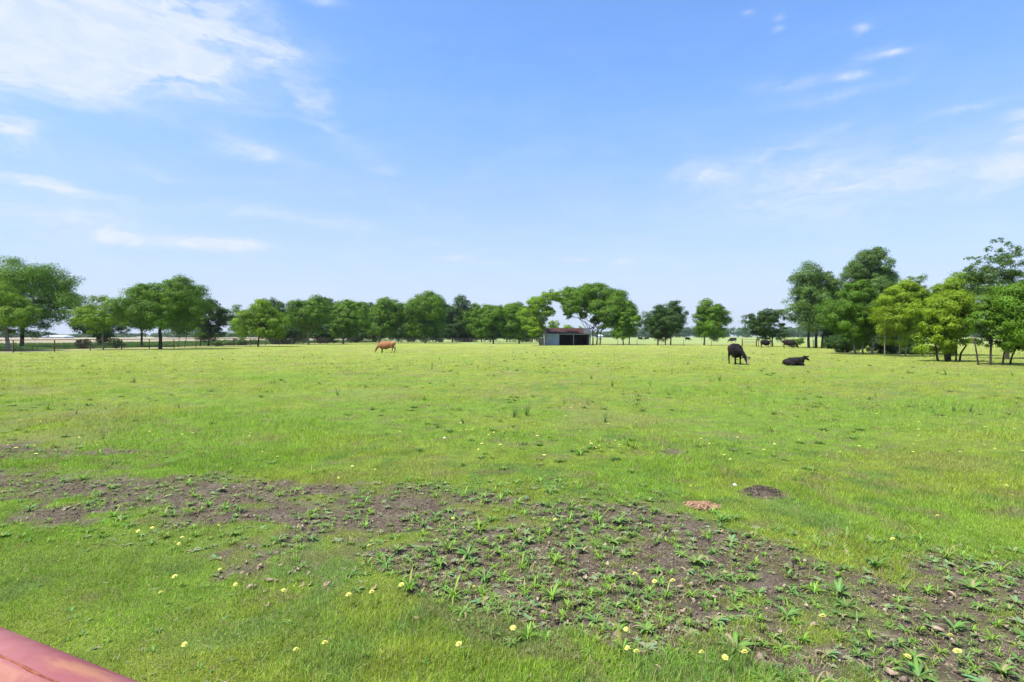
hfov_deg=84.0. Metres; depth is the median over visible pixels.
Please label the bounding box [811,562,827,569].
weed rosette
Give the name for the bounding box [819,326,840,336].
tree
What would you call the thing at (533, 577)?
weed rosette
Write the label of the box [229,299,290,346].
tree
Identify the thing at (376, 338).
shrub
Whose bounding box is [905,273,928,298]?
tree
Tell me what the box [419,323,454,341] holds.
shrub
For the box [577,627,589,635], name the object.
weed rosette
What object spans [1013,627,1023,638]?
weed rosette
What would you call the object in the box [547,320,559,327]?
tree
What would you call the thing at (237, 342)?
shrub
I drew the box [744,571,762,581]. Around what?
weed rosette
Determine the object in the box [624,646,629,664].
dandelion
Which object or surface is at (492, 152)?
sky
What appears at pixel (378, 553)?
weed rosette
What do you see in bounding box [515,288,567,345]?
tree
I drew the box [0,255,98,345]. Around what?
tree
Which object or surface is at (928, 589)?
weed rosette
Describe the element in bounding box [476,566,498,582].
weed rosette
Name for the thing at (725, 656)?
dandelion
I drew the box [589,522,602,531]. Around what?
weed rosette
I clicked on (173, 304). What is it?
tree
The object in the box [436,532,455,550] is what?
weed rosette
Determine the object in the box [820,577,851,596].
weed rosette
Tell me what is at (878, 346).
shrub
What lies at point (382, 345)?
cow
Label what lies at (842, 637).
weed rosette
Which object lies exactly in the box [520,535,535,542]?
weed rosette
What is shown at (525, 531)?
weed rosette
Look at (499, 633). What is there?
weed rosette
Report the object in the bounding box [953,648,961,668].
dandelion
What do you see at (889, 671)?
dead leaf
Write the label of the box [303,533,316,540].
weed rosette
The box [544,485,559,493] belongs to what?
weed rosette
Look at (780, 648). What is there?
weed rosette
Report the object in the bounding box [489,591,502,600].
weed rosette
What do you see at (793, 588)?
weed rosette
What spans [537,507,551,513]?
weed rosette
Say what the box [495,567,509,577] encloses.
weed rosette
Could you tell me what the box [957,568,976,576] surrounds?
weed rosette
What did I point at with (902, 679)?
soil crumbs
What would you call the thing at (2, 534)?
weed rosette
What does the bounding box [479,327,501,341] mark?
shrub
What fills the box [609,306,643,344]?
tree
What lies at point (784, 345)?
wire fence
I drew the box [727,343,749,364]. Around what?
cow
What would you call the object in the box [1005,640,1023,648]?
weed rosette
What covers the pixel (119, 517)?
weed rosette
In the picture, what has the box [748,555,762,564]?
weed rosette
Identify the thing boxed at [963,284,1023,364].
tree
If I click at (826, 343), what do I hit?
shrub
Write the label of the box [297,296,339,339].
tree
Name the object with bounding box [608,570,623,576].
weed rosette
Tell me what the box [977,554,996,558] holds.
weed rosette
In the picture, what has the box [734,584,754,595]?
weed rosette
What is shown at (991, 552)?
weed rosette
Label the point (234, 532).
weed rosette
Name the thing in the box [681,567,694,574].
weed rosette
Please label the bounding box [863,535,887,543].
weed rosette
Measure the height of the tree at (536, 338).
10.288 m
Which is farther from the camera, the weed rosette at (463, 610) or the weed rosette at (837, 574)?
the weed rosette at (837, 574)
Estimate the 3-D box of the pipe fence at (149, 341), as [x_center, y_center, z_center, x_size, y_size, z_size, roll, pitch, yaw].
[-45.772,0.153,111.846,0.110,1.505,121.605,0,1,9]
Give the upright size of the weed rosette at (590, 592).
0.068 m
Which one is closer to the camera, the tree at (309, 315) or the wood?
the tree at (309, 315)
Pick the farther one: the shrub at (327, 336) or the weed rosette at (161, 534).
the shrub at (327, 336)
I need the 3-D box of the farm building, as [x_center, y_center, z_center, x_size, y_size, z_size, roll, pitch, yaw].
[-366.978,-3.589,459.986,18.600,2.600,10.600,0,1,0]
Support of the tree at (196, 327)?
on the ground at (480, 347)
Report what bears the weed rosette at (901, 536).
on the ground at (480, 347)
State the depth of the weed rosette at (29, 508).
5.89 m
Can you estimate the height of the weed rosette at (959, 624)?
0.057 m
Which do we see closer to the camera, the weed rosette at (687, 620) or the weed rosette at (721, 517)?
the weed rosette at (687, 620)
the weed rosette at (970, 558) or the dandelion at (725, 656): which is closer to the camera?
the dandelion at (725, 656)
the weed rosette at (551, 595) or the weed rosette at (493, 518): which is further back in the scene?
the weed rosette at (493, 518)
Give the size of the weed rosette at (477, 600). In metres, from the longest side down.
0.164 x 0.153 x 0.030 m
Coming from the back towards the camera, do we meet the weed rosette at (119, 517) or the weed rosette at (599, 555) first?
the weed rosette at (119, 517)
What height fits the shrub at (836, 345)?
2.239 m
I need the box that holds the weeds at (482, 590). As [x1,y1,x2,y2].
[0,352,1023,681]
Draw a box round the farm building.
[42,335,73,337]
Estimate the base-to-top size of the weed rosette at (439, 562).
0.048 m
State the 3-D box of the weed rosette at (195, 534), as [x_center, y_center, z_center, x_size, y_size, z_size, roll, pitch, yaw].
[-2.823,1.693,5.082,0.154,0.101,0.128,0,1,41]
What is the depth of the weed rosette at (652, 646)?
3.23 m
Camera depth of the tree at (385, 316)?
137.91 m
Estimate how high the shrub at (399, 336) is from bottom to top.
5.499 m
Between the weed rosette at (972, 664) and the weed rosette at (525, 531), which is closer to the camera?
the weed rosette at (972, 664)
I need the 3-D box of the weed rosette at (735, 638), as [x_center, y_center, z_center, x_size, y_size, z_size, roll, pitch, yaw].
[1.261,1.727,3.255,0.238,0.056,0.208,-7,7,-22]
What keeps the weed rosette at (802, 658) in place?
on the ground at (480, 347)
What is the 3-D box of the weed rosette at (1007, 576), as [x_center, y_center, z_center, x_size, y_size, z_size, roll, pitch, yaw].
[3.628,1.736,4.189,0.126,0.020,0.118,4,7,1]
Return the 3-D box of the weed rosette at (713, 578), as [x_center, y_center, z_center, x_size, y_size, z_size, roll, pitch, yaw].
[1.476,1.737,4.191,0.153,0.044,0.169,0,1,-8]
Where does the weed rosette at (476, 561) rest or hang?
on the ground at (480, 347)
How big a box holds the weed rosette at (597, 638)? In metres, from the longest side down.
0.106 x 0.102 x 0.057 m
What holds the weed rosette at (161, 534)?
on the ground at (480, 347)
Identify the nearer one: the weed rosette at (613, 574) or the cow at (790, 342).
the weed rosette at (613, 574)
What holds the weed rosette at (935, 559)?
on the ground at (480, 347)
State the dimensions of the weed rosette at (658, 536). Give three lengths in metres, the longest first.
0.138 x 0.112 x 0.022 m
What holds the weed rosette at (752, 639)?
on the ground at (480, 347)
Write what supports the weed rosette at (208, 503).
on the ground at (480, 347)
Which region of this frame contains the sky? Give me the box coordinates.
[0,0,1023,336]
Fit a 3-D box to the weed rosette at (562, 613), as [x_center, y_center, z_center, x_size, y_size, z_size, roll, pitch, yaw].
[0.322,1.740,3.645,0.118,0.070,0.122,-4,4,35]
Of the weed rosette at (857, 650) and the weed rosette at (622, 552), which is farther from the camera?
the weed rosette at (622, 552)
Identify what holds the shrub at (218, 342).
on the ground at (480, 347)
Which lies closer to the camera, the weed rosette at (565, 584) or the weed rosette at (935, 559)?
the weed rosette at (565, 584)
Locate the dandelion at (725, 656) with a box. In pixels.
[722,654,728,672]
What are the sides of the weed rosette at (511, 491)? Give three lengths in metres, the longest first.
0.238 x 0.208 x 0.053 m
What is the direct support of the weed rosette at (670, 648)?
on the ground at (480, 347)
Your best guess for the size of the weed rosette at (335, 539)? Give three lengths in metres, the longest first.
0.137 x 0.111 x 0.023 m
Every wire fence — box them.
[391,338,516,342]
[599,339,740,345]
[758,339,813,347]
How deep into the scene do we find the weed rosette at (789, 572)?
4.26 m
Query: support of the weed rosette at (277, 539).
on the ground at (480, 347)
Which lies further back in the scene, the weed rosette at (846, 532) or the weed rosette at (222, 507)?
the weed rosette at (222, 507)
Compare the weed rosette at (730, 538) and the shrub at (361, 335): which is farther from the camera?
the shrub at (361, 335)
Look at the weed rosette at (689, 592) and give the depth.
3.90 m
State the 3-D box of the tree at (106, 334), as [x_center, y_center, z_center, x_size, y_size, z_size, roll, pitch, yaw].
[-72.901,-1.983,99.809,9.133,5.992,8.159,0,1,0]
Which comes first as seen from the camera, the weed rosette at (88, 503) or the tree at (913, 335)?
the weed rosette at (88, 503)
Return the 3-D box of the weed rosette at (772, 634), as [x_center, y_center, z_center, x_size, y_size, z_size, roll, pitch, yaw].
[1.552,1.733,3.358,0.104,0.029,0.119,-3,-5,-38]
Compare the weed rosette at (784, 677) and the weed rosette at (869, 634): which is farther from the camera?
the weed rosette at (869, 634)
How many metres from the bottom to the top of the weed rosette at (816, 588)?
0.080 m
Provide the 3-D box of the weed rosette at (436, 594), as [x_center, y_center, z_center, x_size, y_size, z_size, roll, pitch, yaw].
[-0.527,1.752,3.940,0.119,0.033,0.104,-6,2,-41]
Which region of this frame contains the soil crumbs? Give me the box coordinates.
[0,440,1023,681]
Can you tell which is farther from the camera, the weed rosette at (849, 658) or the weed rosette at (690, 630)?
the weed rosette at (690, 630)
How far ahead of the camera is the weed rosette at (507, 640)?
3.34 m
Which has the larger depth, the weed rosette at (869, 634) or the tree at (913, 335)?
the tree at (913, 335)
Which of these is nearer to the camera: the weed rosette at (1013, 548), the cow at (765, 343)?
the weed rosette at (1013, 548)
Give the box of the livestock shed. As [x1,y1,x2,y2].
[543,328,591,344]
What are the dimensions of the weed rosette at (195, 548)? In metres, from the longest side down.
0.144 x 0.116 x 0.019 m
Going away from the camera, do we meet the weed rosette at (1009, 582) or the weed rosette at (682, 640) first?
the weed rosette at (682, 640)
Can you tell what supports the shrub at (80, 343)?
on the ground at (480, 347)
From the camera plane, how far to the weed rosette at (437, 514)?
5.62 m
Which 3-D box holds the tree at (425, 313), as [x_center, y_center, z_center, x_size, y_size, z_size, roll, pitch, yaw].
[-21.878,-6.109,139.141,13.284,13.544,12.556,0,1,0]
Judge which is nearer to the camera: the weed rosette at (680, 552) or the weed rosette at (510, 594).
the weed rosette at (510, 594)
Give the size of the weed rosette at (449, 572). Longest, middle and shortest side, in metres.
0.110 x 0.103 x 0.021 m
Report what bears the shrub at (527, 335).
on the ground at (480, 347)
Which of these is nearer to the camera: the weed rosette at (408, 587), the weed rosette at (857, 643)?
the weed rosette at (857, 643)
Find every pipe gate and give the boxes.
[0,627,137,681]
[742,338,756,346]
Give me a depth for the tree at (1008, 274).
44.34 m
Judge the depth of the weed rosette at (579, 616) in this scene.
3.63 m
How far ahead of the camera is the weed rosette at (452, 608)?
3.71 m
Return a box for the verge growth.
[0,340,376,349]
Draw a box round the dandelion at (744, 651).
[740,649,747,666]
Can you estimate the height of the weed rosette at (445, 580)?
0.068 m
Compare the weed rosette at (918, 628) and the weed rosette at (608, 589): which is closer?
the weed rosette at (918, 628)
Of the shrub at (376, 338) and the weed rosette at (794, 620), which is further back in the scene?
the shrub at (376, 338)
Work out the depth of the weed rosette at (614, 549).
4.76 m
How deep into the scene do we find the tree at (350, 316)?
123.45 m
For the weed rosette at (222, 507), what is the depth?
5.92 m
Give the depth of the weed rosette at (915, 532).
5.02 m
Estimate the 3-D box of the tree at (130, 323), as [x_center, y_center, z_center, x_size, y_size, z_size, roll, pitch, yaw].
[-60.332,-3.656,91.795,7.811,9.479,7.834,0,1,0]
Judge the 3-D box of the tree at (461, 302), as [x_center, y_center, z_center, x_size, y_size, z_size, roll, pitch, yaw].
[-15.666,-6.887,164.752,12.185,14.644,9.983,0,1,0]
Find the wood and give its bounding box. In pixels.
[0,326,995,337]
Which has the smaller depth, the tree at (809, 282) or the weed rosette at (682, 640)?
the weed rosette at (682, 640)
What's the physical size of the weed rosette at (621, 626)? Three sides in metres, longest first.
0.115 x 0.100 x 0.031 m
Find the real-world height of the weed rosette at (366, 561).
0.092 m
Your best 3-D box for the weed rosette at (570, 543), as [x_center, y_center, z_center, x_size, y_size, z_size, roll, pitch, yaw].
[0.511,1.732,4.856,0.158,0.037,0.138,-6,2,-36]
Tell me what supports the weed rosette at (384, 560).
on the ground at (480, 347)
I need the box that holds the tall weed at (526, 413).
[523,401,531,415]
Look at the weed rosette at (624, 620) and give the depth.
3.55 m
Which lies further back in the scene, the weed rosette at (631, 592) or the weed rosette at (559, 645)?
the weed rosette at (631, 592)
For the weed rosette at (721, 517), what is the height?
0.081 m
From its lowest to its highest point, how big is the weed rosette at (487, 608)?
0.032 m
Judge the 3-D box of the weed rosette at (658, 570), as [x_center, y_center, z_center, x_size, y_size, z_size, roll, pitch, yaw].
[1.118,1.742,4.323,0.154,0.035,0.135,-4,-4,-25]
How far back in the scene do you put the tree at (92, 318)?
73.07 m
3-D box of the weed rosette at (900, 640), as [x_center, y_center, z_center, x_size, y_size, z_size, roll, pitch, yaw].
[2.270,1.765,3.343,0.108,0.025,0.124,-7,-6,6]
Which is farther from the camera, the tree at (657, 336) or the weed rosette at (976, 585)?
the tree at (657, 336)
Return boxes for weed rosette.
[0,528,14,536]
[18,503,38,510]
[81,500,94,504]
[104,503,122,516]
[110,513,125,521]
[158,531,170,537]
[182,500,196,512]
[185,546,203,553]
[186,524,202,535]
[201,496,217,505]
[209,554,222,559]
[216,504,230,508]
[223,538,237,544]
[226,529,240,535]
[230,504,247,511]
[271,534,287,543]
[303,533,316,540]
[329,537,342,541]
[344,535,353,544]
[359,554,374,565]
[374,549,389,559]
[376,553,399,566]
[388,544,404,552]
[397,567,418,590]
[408,559,419,567]
[415,544,431,551]
[416,517,431,525]
[428,510,441,516]
[428,555,448,567]
[430,590,442,597]
[434,594,445,606]
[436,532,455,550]
[437,574,448,584]
[441,571,453,577]
[441,574,464,598]
[446,595,454,611]
[452,545,482,560]
[452,602,473,617]
[457,566,468,572]
[464,556,479,563]
[470,596,490,606]
[471,516,486,530]
[471,617,489,627]
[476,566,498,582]
[477,604,495,613]
[478,625,500,634]
[482,514,498,521]
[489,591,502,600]
[490,546,506,553]
[493,489,507,499]
[493,534,509,542]
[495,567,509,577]
[499,604,517,615]
[502,487,515,494]
[504,590,517,597]
[504,636,519,645]
[507,525,522,537]
[509,496,523,503]
[514,552,527,568]
[515,540,529,549]
[515,578,531,594]
[515,620,537,639]
[518,528,530,535]
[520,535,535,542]
[523,613,535,621]
[527,571,543,581]
[536,582,566,600]
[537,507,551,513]
[538,630,551,641]
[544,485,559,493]
[545,550,562,563]
[552,608,568,618]
[552,639,564,650]
[560,598,577,609]
[561,577,573,586]
[563,538,576,547]
[565,551,578,558]
[573,569,587,573]
[574,528,583,534]
[574,613,585,619]
[575,546,587,551]
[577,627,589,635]
[580,645,596,657]
[584,587,597,596]
[586,612,604,624]
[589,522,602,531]
[589,575,598,581]
[592,508,609,522]
[592,634,605,643]
[593,551,605,559]
[594,625,606,633]
[598,522,609,527]
[603,581,617,592]
[604,536,623,544]
[604,544,622,552]
[606,574,618,583]
[608,515,625,522]
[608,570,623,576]
[612,621,628,630]
[613,622,634,652]
[616,548,631,557]
[619,616,634,622]
[626,530,641,536]
[627,587,639,595]
[631,619,657,632]
[632,514,650,521]
[632,574,645,584]
[638,641,657,652]
[639,589,658,598]
[648,564,665,573]
[650,505,662,512]
[653,534,664,539]
[655,616,666,626]
[657,581,674,596]
[664,641,677,654]
[670,533,681,543]
[674,549,689,557]
[676,637,695,651]
[679,616,695,625]
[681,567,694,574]
[681,584,700,597]
[681,627,701,636]
[683,553,709,565]
[700,528,714,538]
[702,556,715,563]
[705,614,730,625]
[706,572,726,582]
[708,545,722,553]
[711,510,733,521]
[712,623,730,633]
[720,631,756,651]
[721,534,741,543]
[731,512,744,519]
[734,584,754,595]
[743,634,761,645]
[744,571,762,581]
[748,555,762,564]
[750,670,784,681]
[754,621,768,629]
[764,631,782,639]
[767,634,793,654]
[771,604,803,619]
[773,667,801,680]
[781,568,793,575]
[785,583,799,591]
[789,555,804,560]
[789,589,807,597]
[789,615,802,624]
[789,626,811,643]
[791,663,808,677]
[793,654,808,659]
[795,663,829,681]
[804,581,826,593]
[804,598,818,604]
[805,532,819,540]
[809,527,826,546]
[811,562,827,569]
[815,648,841,657]
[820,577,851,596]
[821,671,836,681]
[829,567,845,577]
[831,609,849,617]
[833,596,859,609]
[833,632,848,640]
[839,526,851,537]
[842,654,852,662]
[844,610,863,620]
[846,644,870,658]
[847,637,866,647]
[856,660,873,669]
[859,628,879,640]
[861,566,874,573]
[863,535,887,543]
[864,554,891,566]
[887,654,906,666]
[889,636,909,644]
[890,531,912,542]
[891,656,939,681]
[893,602,911,611]
[894,579,912,593]
[900,644,929,663]
[901,596,913,602]
[908,524,931,540]
[911,621,929,632]
[915,582,942,593]
[921,611,939,620]
[924,555,941,564]
[924,622,938,631]
[926,639,949,657]
[926,653,938,665]
[932,541,960,558]
[938,614,970,632]
[954,651,974,662]
[956,577,993,593]
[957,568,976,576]
[958,554,977,561]
[958,612,975,619]
[961,674,992,681]
[962,562,980,570]
[967,660,981,669]
[968,647,982,654]
[969,600,990,608]
[970,562,987,569]
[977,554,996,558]
[979,660,1022,680]
[982,628,1001,644]
[983,561,1000,567]
[986,545,998,554]
[987,615,1008,627]
[990,562,1011,574]
[994,573,1017,580]
[997,602,1020,609]
[1003,546,1023,552]
[1005,595,1023,605]
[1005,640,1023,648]
[1006,616,1023,626]
[1007,578,1020,586]
[1008,651,1023,660]
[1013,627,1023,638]
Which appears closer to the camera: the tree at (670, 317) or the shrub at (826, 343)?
the shrub at (826, 343)
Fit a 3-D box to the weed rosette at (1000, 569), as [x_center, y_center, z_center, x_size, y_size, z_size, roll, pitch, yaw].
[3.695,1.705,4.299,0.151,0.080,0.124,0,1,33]
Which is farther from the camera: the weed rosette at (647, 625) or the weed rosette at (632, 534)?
the weed rosette at (632, 534)
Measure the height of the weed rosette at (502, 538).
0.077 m
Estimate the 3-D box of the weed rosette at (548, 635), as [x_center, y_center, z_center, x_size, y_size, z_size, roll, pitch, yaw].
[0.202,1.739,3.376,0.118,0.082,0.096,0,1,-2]
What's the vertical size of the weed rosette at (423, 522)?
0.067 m
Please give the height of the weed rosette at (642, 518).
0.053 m
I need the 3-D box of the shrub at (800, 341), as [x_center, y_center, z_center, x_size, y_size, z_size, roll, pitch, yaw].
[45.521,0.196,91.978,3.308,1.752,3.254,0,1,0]
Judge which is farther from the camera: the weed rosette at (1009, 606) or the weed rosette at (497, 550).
the weed rosette at (497, 550)
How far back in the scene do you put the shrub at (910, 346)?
55.37 m
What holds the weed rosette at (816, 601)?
on the ground at (480, 347)
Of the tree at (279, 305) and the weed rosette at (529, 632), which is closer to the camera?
the weed rosette at (529, 632)
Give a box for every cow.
[374,341,395,352]
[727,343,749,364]
[760,340,771,347]
[782,340,798,347]
[782,355,808,365]
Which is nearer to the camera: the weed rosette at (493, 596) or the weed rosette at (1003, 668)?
the weed rosette at (1003, 668)
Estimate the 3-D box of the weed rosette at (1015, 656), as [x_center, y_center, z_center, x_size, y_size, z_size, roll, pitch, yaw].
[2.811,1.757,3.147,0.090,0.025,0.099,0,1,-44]
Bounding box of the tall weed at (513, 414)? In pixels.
[512,405,519,417]
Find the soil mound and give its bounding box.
[745,484,780,495]
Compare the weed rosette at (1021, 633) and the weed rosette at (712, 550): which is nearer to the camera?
the weed rosette at (1021, 633)
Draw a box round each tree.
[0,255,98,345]
[0,279,41,350]
[65,318,131,344]
[68,294,127,349]
[96,271,217,348]
[112,296,156,346]
[170,316,204,346]
[193,297,235,344]
[225,304,245,336]
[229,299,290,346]
[254,296,290,328]
[284,294,334,344]
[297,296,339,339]
[327,298,372,343]
[358,296,404,342]
[360,302,373,341]
[399,289,449,342]
[443,294,476,341]
[451,302,480,341]
[467,303,506,343]
[499,301,530,343]
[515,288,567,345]
[524,306,548,341]
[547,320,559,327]
[559,281,639,344]
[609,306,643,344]
[640,300,688,344]
[648,315,669,344]
[692,297,733,343]
[740,308,791,345]
[780,260,845,347]
[811,278,881,353]
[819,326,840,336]
[834,246,901,299]
[868,277,932,356]
[875,330,930,340]
[897,287,977,361]
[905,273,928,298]
[923,270,984,355]
[958,237,1023,358]
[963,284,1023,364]
[985,272,1023,351]
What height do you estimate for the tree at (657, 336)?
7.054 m
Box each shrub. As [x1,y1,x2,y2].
[73,338,91,347]
[105,340,125,346]
[209,339,225,345]
[223,339,262,344]
[260,328,294,343]
[287,326,310,343]
[307,323,346,343]
[344,327,369,342]
[364,327,384,341]
[385,327,415,341]
[403,322,418,341]
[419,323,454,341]
[453,332,480,341]
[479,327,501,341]
[506,331,541,341]
[785,337,804,346]
[821,331,838,348]
[828,334,866,352]
[865,334,897,352]
[883,335,925,354]
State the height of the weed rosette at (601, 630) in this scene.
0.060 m
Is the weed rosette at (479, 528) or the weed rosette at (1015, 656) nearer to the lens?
the weed rosette at (1015, 656)
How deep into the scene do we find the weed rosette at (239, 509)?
5.80 m
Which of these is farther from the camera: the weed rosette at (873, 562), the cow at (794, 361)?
the cow at (794, 361)
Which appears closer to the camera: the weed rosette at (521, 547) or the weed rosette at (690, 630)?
the weed rosette at (690, 630)
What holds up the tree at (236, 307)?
on the ground at (480, 347)
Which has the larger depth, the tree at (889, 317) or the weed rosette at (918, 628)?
the tree at (889, 317)
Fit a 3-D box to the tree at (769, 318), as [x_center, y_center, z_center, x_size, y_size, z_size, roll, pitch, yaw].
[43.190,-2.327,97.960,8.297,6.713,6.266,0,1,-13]
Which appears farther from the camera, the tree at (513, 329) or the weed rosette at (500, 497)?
the tree at (513, 329)
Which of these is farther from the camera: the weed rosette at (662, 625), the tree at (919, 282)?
the tree at (919, 282)
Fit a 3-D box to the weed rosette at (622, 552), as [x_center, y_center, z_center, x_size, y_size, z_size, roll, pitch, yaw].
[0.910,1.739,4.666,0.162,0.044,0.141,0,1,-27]
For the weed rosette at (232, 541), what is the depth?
4.86 m
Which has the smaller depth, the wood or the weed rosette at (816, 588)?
the weed rosette at (816, 588)
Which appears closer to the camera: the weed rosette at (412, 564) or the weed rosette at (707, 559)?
the weed rosette at (412, 564)
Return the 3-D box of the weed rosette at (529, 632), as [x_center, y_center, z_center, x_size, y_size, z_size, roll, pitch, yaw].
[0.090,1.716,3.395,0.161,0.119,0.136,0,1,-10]
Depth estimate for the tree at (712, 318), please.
109.09 m
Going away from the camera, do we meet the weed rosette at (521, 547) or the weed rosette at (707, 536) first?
the weed rosette at (521, 547)
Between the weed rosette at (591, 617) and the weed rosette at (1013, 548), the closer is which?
the weed rosette at (591, 617)
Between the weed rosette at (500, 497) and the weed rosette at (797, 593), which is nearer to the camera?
the weed rosette at (797, 593)
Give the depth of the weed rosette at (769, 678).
2.93 m
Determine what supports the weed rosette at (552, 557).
on the ground at (480, 347)
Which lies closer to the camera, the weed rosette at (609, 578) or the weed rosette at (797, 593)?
the weed rosette at (797, 593)
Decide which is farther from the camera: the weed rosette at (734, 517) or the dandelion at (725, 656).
the weed rosette at (734, 517)
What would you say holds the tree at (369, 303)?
on the ground at (480, 347)
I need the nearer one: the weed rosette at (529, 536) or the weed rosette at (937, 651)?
the weed rosette at (937, 651)
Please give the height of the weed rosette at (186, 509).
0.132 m
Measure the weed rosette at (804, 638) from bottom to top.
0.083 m
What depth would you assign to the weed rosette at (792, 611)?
3.59 m
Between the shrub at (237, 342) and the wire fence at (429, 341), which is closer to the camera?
the shrub at (237, 342)
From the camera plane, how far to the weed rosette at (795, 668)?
3.02 m
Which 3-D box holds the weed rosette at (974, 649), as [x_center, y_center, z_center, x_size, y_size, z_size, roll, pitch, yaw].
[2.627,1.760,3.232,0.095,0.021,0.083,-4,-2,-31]
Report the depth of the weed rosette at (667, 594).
3.91 m
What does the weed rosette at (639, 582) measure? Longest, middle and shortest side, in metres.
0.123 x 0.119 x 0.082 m
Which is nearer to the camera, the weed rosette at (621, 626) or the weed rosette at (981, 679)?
the weed rosette at (981, 679)
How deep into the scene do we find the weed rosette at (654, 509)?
5.82 m
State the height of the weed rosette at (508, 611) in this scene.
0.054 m
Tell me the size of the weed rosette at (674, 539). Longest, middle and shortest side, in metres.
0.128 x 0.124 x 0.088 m
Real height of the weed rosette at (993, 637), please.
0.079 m
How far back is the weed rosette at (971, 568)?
4.34 m
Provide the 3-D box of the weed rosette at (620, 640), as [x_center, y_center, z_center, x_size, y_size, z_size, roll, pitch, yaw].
[0.636,1.696,3.227,0.136,0.124,0.156,0,1,12]
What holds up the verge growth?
on the ground at (480, 347)
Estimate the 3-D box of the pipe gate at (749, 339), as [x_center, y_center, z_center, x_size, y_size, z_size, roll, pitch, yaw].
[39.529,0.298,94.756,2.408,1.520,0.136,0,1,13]
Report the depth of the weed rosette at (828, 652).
3.17 m
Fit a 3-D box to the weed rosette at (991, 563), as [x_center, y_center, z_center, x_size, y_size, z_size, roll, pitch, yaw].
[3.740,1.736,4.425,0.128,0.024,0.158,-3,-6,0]
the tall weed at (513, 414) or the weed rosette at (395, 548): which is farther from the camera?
the tall weed at (513, 414)
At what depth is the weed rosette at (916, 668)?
3.02 m
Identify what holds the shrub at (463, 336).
on the ground at (480, 347)
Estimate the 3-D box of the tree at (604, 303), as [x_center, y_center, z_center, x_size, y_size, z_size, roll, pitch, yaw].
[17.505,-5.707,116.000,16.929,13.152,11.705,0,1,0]
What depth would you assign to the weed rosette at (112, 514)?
5.63 m
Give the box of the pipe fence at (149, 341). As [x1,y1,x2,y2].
[0,337,387,352]
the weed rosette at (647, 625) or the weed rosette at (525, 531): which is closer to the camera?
the weed rosette at (647, 625)
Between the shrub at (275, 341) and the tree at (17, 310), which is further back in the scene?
the shrub at (275, 341)
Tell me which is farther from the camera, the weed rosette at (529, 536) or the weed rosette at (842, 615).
the weed rosette at (529, 536)
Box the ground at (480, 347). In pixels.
[0,337,1023,681]
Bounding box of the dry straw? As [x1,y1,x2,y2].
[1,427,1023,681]
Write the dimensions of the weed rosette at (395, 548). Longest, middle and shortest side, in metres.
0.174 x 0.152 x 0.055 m
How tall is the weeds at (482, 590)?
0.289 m
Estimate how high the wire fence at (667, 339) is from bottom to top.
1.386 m
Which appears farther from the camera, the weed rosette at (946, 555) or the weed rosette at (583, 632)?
the weed rosette at (946, 555)
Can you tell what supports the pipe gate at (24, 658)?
on the ground at (480, 347)
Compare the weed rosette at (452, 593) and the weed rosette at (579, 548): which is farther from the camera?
the weed rosette at (579, 548)
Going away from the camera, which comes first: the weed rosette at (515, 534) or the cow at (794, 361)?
the weed rosette at (515, 534)
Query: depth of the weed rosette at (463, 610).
3.66 m
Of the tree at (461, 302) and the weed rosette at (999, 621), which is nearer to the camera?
the weed rosette at (999, 621)
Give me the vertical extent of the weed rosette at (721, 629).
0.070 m
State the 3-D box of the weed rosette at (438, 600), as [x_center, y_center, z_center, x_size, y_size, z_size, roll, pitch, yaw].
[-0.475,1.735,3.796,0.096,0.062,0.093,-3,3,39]
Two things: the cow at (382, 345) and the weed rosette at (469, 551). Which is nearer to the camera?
the weed rosette at (469, 551)
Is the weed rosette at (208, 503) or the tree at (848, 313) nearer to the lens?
the weed rosette at (208, 503)
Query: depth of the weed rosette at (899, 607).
3.75 m
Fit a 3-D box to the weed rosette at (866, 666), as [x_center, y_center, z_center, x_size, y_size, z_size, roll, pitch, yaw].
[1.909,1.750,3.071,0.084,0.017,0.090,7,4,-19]
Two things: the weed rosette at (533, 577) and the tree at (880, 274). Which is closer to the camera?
the weed rosette at (533, 577)
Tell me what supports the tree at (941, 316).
on the ground at (480, 347)
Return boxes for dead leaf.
[884,665,897,674]
[932,626,945,632]
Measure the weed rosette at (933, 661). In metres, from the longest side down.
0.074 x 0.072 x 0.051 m
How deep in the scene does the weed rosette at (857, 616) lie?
3.61 m
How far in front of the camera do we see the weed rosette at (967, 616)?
3.64 m
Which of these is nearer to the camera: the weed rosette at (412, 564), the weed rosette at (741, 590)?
the weed rosette at (741, 590)
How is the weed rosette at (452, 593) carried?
on the ground at (480, 347)
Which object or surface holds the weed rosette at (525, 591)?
on the ground at (480, 347)
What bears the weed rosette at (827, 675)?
on the ground at (480, 347)
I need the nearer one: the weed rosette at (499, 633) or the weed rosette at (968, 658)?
the weed rosette at (968, 658)
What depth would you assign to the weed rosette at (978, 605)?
3.75 m
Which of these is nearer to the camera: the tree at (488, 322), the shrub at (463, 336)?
the tree at (488, 322)
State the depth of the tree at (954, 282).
51.55 m
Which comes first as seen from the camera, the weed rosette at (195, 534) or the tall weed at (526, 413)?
the weed rosette at (195, 534)
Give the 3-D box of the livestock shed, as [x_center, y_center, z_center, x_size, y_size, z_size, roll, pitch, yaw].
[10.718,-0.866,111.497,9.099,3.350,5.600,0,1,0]
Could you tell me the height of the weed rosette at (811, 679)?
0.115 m

